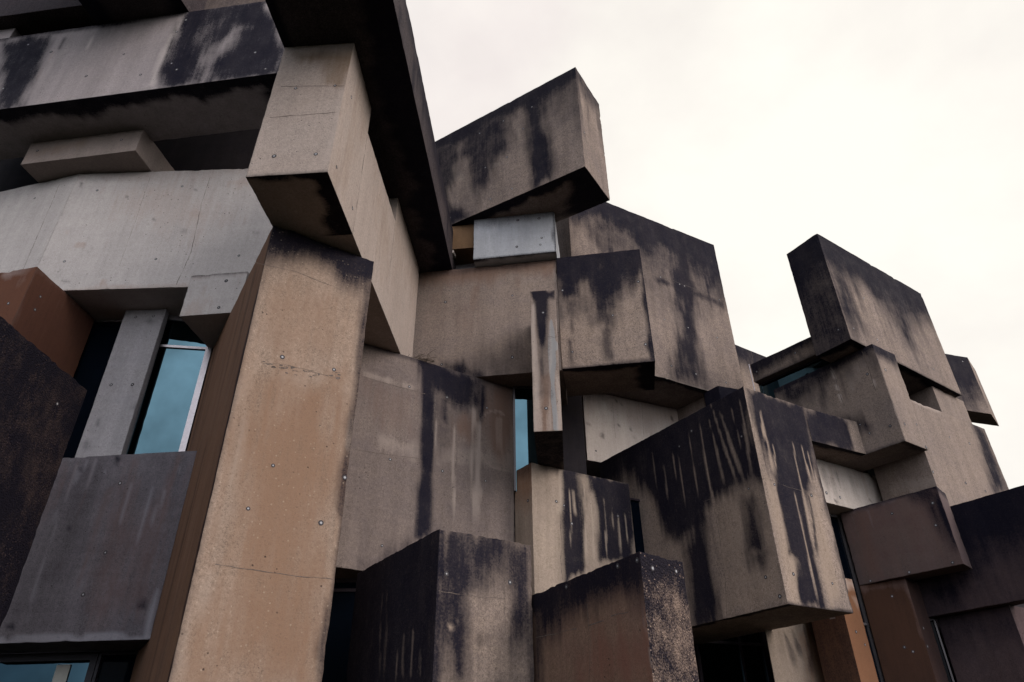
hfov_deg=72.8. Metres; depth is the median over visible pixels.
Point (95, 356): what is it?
window
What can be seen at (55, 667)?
window
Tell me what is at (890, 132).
sky
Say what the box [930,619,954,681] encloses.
window
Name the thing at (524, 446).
window
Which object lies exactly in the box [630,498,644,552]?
window
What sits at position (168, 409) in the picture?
window
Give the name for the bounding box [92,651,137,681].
window
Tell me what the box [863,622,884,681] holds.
window
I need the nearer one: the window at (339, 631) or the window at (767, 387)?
the window at (339, 631)
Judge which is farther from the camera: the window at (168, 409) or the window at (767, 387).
the window at (767, 387)
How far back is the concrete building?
8.91 m
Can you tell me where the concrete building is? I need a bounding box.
[0,0,1023,681]
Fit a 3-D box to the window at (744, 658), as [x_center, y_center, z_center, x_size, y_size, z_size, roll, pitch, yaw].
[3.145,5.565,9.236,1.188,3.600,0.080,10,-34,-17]
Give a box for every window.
[0,652,98,681]
[63,320,122,457]
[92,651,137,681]
[126,315,212,453]
[322,578,356,681]
[513,386,537,492]
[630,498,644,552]
[694,632,772,681]
[758,358,829,397]
[829,513,868,622]
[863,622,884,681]
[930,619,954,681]
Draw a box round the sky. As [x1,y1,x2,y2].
[406,0,1023,488]
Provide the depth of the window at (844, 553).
9.58 m

